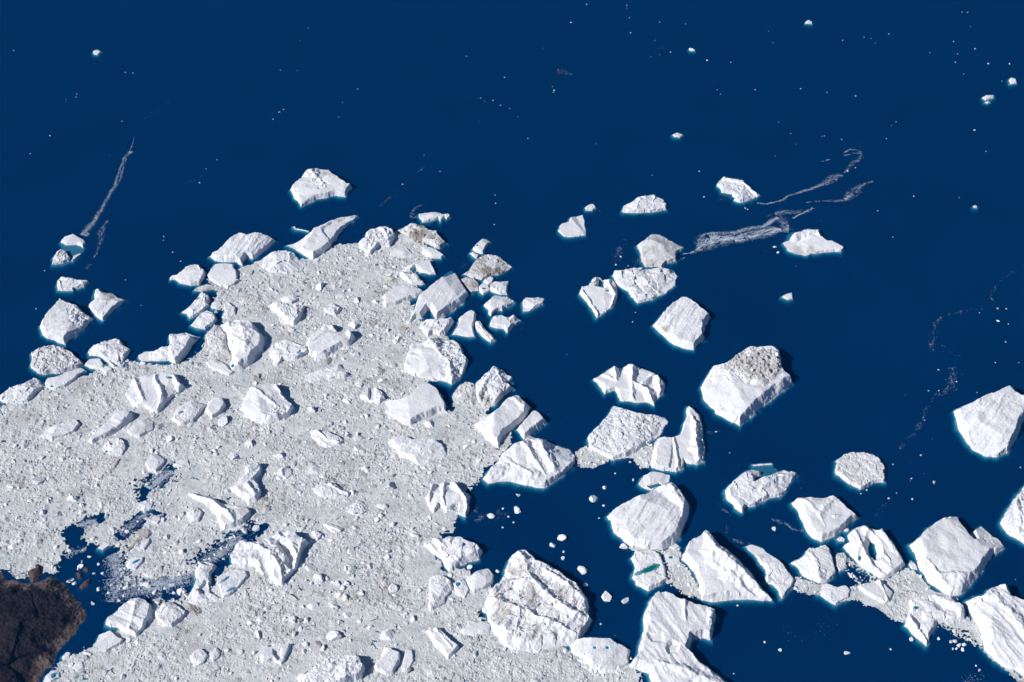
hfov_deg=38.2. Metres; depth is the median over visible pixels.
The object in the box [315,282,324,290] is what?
ice lump
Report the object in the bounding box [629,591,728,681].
iceberg
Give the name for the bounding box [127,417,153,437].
iceberg
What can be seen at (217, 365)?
iceberg
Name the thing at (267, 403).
iceberg
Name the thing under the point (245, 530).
ice fragment
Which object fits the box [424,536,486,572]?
iceberg
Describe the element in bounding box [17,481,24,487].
dirty ice lump
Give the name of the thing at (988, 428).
iceberg
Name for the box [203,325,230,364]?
iceberg
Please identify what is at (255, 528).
ice fragment
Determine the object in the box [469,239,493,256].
iceberg
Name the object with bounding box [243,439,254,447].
ice floe
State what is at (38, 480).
ice lump
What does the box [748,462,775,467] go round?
ice floe
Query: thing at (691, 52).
ice lump
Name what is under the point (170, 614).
iceberg
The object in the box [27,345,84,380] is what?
iceberg
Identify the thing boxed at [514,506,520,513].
ice fragment
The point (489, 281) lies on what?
ice floe
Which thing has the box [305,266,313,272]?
ice cake
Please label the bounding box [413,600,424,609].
ice cake
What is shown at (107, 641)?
iceberg
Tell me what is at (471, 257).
ice lump
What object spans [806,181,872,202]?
brash slick
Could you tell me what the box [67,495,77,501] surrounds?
ice lump
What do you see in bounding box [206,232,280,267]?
iceberg
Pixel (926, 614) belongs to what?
iceberg
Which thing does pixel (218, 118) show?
sea
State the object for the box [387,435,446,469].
iceberg
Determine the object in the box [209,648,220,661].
ice floe
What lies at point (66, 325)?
iceberg
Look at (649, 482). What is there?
ice floe
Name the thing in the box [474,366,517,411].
iceberg
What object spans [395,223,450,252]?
iceberg
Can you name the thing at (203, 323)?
iceberg
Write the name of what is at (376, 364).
ice cake
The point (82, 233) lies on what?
brash slick
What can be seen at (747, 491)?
iceberg
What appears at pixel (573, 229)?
ice floe
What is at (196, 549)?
dirty ice lump
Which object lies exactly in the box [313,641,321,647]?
dirty ice lump
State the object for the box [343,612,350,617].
ice lump
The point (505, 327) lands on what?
iceberg
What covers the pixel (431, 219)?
iceberg
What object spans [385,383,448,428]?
iceberg
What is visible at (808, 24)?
iceberg
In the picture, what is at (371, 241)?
iceberg
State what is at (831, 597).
ice floe
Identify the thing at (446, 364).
iceberg
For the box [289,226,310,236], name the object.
ice floe
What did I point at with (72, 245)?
iceberg
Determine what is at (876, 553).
iceberg
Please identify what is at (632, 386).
iceberg
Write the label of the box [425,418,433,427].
ice lump
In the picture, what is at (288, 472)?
ice floe
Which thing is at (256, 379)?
dirty ice lump
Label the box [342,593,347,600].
ice lump
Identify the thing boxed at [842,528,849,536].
ice lump
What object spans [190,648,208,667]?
iceberg
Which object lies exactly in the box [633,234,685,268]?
iceberg
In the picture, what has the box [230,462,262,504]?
iceberg
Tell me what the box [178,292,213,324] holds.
iceberg
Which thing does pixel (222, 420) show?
ice lump
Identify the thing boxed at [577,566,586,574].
ice fragment
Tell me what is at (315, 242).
iceberg
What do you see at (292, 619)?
ice lump
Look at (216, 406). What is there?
iceberg
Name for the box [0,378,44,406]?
iceberg
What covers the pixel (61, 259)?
iceberg
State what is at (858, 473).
iceberg
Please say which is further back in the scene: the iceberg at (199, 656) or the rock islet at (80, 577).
the rock islet at (80, 577)
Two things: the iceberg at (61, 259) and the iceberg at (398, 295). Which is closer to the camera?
the iceberg at (398, 295)
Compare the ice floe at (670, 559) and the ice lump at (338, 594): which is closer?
the ice lump at (338, 594)
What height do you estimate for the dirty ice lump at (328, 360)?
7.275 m
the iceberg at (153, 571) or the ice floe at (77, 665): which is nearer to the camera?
the ice floe at (77, 665)
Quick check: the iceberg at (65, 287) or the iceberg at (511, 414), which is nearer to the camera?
the iceberg at (511, 414)
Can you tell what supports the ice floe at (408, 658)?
on the sea
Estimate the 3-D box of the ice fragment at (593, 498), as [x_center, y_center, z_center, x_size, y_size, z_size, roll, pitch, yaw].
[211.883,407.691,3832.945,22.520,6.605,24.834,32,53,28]
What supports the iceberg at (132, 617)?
on the sea
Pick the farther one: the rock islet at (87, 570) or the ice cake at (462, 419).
the ice cake at (462, 419)
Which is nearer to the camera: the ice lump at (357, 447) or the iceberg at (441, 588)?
the iceberg at (441, 588)
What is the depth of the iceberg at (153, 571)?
3663.13 m
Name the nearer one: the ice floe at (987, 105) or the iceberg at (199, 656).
the iceberg at (199, 656)
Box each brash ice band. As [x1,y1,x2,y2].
[575,446,652,469]
[626,543,680,557]
[665,563,700,597]
[792,553,1023,681]
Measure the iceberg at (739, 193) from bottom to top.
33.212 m
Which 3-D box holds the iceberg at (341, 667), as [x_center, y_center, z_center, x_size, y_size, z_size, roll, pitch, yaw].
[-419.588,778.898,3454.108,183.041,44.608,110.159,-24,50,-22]
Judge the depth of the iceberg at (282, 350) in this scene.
4197.95 m
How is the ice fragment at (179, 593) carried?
on the sea
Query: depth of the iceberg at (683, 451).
3936.23 m
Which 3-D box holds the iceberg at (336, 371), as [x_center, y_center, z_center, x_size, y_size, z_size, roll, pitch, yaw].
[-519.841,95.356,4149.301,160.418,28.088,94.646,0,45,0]
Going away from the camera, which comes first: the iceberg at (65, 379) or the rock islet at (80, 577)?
the rock islet at (80, 577)
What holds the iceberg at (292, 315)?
on the sea
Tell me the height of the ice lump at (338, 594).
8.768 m
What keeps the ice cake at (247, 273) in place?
on the sea
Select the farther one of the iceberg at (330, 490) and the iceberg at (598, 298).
the iceberg at (598, 298)
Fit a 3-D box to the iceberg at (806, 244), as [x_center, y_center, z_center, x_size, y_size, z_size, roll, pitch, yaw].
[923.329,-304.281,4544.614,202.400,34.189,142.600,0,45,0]
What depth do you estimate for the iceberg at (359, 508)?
3804.45 m
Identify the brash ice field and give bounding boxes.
[0,231,641,681]
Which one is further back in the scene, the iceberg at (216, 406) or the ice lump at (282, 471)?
the iceberg at (216, 406)
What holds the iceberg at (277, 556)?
on the sea
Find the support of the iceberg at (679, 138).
on the sea
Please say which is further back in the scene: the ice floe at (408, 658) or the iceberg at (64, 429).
the iceberg at (64, 429)
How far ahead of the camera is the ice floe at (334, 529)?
3758.70 m
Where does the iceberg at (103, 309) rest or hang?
on the sea
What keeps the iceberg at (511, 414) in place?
on the sea
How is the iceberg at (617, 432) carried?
on the sea
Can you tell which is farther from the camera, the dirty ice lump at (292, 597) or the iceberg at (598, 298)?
the iceberg at (598, 298)
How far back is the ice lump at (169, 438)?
3973.40 m
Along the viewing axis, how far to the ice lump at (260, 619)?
3565.64 m
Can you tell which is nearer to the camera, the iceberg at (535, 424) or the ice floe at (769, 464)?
the ice floe at (769, 464)
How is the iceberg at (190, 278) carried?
on the sea
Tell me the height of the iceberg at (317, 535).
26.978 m
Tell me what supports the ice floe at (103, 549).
on the sea
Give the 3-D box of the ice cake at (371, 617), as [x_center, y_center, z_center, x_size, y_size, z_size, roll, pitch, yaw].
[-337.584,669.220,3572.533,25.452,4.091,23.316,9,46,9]
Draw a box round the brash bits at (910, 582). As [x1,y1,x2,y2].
[793,559,1011,674]
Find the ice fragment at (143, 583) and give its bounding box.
[140,581,149,587]
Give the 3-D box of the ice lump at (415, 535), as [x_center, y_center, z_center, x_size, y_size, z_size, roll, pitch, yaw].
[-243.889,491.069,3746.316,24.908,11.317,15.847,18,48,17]
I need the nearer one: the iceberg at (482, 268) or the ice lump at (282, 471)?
the ice lump at (282, 471)
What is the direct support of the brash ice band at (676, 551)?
on the sea
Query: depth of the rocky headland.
3534.18 m
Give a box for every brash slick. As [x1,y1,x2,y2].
[65,467,255,602]
[81,137,134,236]
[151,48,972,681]
[683,207,812,258]
[757,149,861,203]
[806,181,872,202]
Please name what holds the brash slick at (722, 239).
on the sea
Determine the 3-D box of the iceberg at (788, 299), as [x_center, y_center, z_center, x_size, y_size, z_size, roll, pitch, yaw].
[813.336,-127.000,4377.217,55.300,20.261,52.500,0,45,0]
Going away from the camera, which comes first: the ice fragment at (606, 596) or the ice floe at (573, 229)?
the ice fragment at (606, 596)
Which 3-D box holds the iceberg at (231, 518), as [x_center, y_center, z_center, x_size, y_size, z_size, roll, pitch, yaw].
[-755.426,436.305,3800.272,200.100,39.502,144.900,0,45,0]
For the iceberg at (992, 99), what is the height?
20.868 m
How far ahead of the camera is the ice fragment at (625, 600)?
3606.94 m
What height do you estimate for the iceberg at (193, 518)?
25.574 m
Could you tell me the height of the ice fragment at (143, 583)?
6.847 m
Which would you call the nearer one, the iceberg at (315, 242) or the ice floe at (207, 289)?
the ice floe at (207, 289)
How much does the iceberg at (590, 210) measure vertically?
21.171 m
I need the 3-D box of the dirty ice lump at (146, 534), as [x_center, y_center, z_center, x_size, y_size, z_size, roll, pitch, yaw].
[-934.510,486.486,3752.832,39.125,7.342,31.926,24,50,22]
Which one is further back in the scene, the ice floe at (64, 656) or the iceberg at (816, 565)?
the iceberg at (816, 565)
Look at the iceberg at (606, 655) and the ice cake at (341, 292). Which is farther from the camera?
the ice cake at (341, 292)
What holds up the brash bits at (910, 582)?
on the brash ice band at (898, 597)
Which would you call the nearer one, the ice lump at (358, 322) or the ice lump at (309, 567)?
the ice lump at (309, 567)
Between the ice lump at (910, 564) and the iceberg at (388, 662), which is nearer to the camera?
the iceberg at (388, 662)
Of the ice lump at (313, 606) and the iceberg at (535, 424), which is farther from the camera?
the iceberg at (535, 424)
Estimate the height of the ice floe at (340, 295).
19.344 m
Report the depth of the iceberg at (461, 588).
3625.98 m
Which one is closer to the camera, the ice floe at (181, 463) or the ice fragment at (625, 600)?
the ice fragment at (625, 600)
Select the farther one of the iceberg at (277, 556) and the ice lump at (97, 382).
the ice lump at (97, 382)
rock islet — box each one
[23,564,47,582]
[72,571,86,584]
[76,577,96,595]
[79,565,93,576]
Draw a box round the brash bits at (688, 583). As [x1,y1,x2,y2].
[666,562,698,596]
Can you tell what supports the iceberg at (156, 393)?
on the sea
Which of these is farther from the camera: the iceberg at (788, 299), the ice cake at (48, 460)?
the iceberg at (788, 299)
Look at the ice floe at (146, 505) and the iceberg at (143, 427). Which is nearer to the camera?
the ice floe at (146, 505)
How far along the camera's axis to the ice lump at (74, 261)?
4493.63 m
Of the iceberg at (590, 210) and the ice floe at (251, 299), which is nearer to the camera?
the ice floe at (251, 299)
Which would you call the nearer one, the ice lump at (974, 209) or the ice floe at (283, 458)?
the ice floe at (283, 458)
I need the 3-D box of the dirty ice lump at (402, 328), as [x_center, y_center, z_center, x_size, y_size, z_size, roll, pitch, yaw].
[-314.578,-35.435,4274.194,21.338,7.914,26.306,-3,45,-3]
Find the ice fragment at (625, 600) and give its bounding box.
[622,597,628,603]
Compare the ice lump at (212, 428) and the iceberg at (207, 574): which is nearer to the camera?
the iceberg at (207, 574)
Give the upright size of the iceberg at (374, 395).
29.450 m
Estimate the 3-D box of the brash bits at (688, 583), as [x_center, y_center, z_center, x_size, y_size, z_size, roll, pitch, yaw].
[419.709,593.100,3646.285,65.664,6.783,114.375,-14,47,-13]
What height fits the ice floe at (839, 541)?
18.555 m
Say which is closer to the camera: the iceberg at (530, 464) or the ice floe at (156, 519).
the ice floe at (156, 519)
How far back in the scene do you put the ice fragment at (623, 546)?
3720.58 m
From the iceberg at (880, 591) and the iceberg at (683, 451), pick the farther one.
the iceberg at (683, 451)
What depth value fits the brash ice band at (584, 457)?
3931.90 m
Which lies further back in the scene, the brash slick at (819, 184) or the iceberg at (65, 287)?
the brash slick at (819, 184)
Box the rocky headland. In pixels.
[0,570,90,681]
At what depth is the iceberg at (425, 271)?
4450.85 m
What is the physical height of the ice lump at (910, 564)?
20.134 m
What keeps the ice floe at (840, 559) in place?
on the sea
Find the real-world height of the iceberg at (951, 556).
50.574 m
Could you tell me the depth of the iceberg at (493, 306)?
4338.71 m
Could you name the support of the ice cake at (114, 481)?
on the sea
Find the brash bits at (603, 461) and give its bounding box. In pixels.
[575,444,652,468]
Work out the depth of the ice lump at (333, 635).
3528.36 m
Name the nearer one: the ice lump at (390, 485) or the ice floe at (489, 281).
the ice lump at (390, 485)
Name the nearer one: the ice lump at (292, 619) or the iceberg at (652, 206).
the ice lump at (292, 619)
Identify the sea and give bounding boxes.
[0,0,1023,681]
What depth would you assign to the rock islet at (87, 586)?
3640.02 m
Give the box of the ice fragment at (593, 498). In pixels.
[589,495,597,502]
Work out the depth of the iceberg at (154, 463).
3906.26 m
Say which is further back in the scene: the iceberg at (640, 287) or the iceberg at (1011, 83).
the iceberg at (1011, 83)
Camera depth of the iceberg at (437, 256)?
4497.52 m
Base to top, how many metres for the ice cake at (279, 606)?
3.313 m
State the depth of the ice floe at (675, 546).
3723.41 m
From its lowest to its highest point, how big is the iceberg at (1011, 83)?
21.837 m
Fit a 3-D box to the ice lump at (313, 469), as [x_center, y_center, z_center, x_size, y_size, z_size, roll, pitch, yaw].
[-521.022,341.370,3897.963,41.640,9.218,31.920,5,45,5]
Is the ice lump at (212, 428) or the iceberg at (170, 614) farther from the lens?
the ice lump at (212, 428)
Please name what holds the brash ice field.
on the sea
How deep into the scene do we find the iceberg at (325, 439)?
3968.78 m
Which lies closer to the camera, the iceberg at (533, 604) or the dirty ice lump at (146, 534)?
the iceberg at (533, 604)
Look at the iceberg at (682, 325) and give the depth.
4264.97 m
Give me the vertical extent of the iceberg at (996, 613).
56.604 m
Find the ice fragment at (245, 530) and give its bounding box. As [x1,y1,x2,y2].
[241,528,247,534]
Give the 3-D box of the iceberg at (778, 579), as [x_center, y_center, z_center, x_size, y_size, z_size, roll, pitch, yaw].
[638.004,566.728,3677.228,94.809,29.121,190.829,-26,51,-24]
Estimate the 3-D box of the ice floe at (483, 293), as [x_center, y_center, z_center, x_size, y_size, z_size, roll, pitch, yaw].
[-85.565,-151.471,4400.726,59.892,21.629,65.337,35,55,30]
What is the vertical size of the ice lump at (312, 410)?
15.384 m
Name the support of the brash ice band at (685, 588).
on the sea
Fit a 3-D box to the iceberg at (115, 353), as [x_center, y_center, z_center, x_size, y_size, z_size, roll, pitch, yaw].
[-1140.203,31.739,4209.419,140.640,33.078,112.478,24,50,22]
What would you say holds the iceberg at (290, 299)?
on the sea
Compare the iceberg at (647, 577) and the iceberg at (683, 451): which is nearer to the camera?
the iceberg at (647, 577)
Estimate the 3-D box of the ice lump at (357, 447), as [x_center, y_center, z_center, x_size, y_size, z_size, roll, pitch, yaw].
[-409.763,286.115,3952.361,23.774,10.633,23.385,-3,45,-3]
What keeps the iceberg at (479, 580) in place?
on the sea
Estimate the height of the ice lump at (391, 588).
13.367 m
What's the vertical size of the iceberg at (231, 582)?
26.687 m
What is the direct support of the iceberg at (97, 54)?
on the sea
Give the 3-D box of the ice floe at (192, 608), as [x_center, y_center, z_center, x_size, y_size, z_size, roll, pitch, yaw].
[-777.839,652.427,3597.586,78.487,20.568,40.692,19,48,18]
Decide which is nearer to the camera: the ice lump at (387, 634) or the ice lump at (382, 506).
the ice lump at (387, 634)
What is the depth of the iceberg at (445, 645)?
3512.73 m
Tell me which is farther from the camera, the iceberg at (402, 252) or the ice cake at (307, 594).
the iceberg at (402, 252)
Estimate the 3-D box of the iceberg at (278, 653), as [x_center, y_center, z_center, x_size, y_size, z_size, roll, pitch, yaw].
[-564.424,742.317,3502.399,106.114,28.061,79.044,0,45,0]
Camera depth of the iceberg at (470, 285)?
4404.44 m
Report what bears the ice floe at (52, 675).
on the sea
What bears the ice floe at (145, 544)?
on the sea
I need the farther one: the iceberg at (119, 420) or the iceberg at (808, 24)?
the iceberg at (808, 24)
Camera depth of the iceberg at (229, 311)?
4322.29 m
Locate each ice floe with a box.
[42,669,59,681]
[59,652,75,661]
[72,660,83,678]
[95,542,115,557]
[123,530,146,556]
[136,500,158,517]
[140,538,150,551]
[151,514,164,524]
[171,459,188,471]
[184,602,201,614]
[190,284,219,297]
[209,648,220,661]
[210,302,221,315]
[228,451,238,459]
[239,294,259,303]
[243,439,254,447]
[273,452,285,459]
[274,467,291,479]
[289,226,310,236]
[323,523,341,533]
[335,293,348,299]
[400,649,415,672]
[476,283,489,300]
[480,276,495,285]
[555,215,589,242]
[634,471,673,493]
[662,551,680,566]
[668,543,682,552]
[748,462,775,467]
[812,583,853,612]
[832,536,846,548]
[833,552,850,578]
[980,101,992,108]
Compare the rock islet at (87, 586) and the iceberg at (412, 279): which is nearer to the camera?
the rock islet at (87, 586)
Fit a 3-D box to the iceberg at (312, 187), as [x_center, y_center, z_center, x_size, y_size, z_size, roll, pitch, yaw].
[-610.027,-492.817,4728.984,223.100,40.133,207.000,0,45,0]
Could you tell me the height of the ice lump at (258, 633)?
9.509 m
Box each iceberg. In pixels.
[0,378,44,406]
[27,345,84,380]
[37,298,96,349]
[38,419,79,441]
[43,368,89,390]
[49,249,83,271]
[54,277,93,297]
[58,234,91,256]
[84,358,112,375]
[85,338,136,369]
[86,289,130,326]
[88,410,133,443]
[90,458,119,481]
[91,50,105,59]
[93,630,123,651]
[102,598,153,636]
[103,437,126,456]
[122,556,143,577]
[125,372,188,414]
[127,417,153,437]
[136,332,202,365]
[139,564,166,583]
[145,453,170,480]
[154,602,189,627]
[168,264,207,291]
[171,401,205,425]
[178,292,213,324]
[184,562,224,604]
[186,507,202,523]
[187,310,220,335]
[188,491,252,537]
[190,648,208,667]
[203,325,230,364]
[204,397,226,418]
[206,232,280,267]
[206,263,239,288]
[206,359,233,375]
[214,569,249,597]
[219,320,266,373]
[221,302,237,323]
[227,530,313,585]
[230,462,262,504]
[242,383,295,424]
[253,250,301,277]
[256,643,294,664]
[268,301,305,325]
[268,340,307,366]
[280,295,298,304]
[283,215,361,259]
[287,168,356,211]
[296,652,365,681]
[304,364,350,383]
[305,323,356,361]
[310,429,342,447]
[312,531,323,541]
[314,482,350,500]
[323,303,343,315]
[345,501,368,517]
[358,226,397,257]
[360,388,386,405]
[372,646,400,674]
[380,285,422,307]
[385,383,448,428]
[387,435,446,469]
[389,247,412,257]
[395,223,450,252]
[399,271,427,290]
[401,260,438,281]
[402,337,472,391]
[406,270,471,323]
[415,212,453,227]
[419,317,455,336]
[422,246,447,264]
[422,627,458,659]
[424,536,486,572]
[425,481,474,524]
[427,574,454,609]
[448,382,478,409]
[449,310,479,342]
[453,578,469,598]
[459,254,516,282]
[460,277,479,297]
[460,621,490,637]
[466,568,498,594]
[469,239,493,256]
[473,395,533,451]
[474,321,498,348]
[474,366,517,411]
[479,435,578,494]
[480,550,595,653]
[481,295,518,320]
[485,315,524,338]
[489,281,512,297]
[514,411,550,440]
[519,297,547,317]
[568,637,633,674]
[576,277,620,323]
[581,204,598,215]
[582,405,670,466]
[589,364,668,411]
[603,483,692,552]
[608,267,679,308]
[619,195,669,218]
[626,549,672,597]
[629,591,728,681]
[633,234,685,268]
[647,406,709,478]
[649,297,713,354]
[669,133,686,143]
[680,530,777,609]
[696,346,795,432]
[714,177,761,207]
[719,467,801,518]
[741,544,795,603]
[777,293,795,306]
[779,229,845,260]
[786,495,860,546]
[786,545,838,584]
[802,20,814,28]
[830,452,888,495]
[840,525,906,580]
[856,580,892,610]
[899,594,966,653]
[903,517,1006,601]
[948,386,1023,463]
[960,584,1023,679]
[978,95,996,103]
[995,483,1023,549]
[1004,78,1018,89]
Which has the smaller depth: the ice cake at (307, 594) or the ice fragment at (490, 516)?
the ice cake at (307, 594)
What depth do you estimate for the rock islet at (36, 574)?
3659.55 m
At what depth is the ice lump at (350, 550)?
3710.36 m
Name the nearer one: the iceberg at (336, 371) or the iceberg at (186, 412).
the iceberg at (186, 412)
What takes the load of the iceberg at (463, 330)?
on the sea
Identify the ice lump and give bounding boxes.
[8,543,16,549]
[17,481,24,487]
[32,476,44,484]
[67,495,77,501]
[70,253,85,266]
[93,379,99,385]
[136,529,150,538]
[166,436,173,441]
[192,547,199,552]
[206,424,216,430]
[218,415,227,425]
[253,375,260,381]
[255,630,260,638]
[256,616,264,621]
[275,452,282,457]
[276,466,288,475]
[286,594,299,600]
[288,616,296,622]
[305,563,314,570]
[307,465,319,473]
[307,602,317,609]
[308,407,315,413]
[312,577,323,584]
[313,573,323,581]
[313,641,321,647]
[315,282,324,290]
[325,357,332,364]
[326,630,341,640]
[334,591,343,597]
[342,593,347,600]
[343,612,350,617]
[347,547,355,553]
[348,320,361,328]
[353,435,362,440]
[354,444,362,450]
[374,366,383,374]
[376,503,387,509]
[379,629,394,639]
[384,482,395,489]
[388,584,396,592]
[399,326,406,331]
[411,533,419,537]
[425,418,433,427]
[466,252,480,263]
[686,48,697,56]
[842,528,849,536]
[905,560,918,573]
[969,205,980,213]
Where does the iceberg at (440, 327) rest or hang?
on the sea
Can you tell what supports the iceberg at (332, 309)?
on the sea
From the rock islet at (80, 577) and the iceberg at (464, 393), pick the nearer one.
the rock islet at (80, 577)
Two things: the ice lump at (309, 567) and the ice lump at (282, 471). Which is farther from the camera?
the ice lump at (282, 471)
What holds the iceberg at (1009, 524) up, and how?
on the sea
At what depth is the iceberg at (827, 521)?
3772.38 m
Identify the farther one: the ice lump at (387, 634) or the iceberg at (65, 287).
the iceberg at (65, 287)
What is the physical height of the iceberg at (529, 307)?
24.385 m
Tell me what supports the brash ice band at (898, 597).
on the sea
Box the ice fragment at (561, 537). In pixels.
[557,534,565,540]
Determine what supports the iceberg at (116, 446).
on the sea
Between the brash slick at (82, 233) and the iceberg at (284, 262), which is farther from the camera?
the brash slick at (82, 233)
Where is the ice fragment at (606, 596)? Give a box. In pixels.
[601,591,611,602]
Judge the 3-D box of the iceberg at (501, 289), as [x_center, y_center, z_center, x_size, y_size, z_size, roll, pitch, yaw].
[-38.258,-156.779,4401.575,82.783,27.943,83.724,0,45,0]
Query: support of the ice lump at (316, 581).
on the sea
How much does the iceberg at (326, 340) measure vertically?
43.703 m
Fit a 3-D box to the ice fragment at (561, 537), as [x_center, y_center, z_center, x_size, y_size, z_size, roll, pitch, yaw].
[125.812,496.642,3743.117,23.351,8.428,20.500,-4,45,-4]
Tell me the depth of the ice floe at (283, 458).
3931.09 m
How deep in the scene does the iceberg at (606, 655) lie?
3488.99 m
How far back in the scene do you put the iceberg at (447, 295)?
4338.88 m
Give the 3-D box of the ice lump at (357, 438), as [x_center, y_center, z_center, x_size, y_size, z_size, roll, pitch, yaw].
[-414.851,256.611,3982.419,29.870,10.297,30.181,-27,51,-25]
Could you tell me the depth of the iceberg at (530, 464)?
3886.93 m
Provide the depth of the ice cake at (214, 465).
3910.44 m
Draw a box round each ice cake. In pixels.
[43,458,51,463]
[111,479,118,485]
[212,461,218,468]
[243,270,252,275]
[273,604,281,609]
[304,592,312,596]
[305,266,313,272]
[336,291,345,299]
[368,614,377,620]
[371,362,383,371]
[383,314,389,320]
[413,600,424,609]
[458,416,466,422]
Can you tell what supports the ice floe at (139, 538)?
on the sea
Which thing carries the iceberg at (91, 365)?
on the sea
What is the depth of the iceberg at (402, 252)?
4503.57 m
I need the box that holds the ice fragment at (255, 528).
[252,525,260,531]
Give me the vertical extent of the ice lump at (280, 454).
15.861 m
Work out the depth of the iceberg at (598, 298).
4361.99 m
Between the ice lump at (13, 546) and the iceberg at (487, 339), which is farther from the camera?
the iceberg at (487, 339)
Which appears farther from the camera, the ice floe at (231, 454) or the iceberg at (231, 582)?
the ice floe at (231, 454)
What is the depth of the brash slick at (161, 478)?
3672.64 m
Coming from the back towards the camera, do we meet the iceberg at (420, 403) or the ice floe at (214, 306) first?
the ice floe at (214, 306)
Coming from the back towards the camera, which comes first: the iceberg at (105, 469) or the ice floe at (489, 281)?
the ice floe at (489, 281)
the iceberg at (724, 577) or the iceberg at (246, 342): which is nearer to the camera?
the iceberg at (724, 577)
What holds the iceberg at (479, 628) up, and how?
on the sea
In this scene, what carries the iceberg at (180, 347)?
on the sea
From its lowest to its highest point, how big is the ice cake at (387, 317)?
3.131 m
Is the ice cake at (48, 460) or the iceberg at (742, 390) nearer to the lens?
the ice cake at (48, 460)
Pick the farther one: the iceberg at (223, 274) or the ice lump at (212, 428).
the iceberg at (223, 274)
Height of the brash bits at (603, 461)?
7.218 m
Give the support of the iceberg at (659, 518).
on the sea
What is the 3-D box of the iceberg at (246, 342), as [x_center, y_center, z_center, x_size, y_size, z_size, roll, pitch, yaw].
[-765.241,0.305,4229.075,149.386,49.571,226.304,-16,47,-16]
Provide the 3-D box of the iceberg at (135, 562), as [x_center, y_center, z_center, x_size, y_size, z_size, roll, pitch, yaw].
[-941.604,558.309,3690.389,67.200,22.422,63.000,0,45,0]
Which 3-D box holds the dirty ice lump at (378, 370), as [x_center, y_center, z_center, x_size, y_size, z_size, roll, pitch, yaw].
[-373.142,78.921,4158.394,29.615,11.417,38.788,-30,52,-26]
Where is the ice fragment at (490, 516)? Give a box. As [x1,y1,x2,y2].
[487,513,494,518]
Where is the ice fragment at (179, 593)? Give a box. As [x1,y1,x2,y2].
[176,588,184,595]
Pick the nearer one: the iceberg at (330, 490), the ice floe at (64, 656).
the ice floe at (64, 656)
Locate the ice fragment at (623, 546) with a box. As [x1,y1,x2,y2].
[619,543,627,549]
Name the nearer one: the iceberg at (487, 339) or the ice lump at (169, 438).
the ice lump at (169, 438)
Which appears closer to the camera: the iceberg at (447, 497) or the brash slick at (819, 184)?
the iceberg at (447, 497)
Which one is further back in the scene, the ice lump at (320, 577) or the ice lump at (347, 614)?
the ice lump at (320, 577)
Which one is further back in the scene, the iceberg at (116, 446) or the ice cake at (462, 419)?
the ice cake at (462, 419)

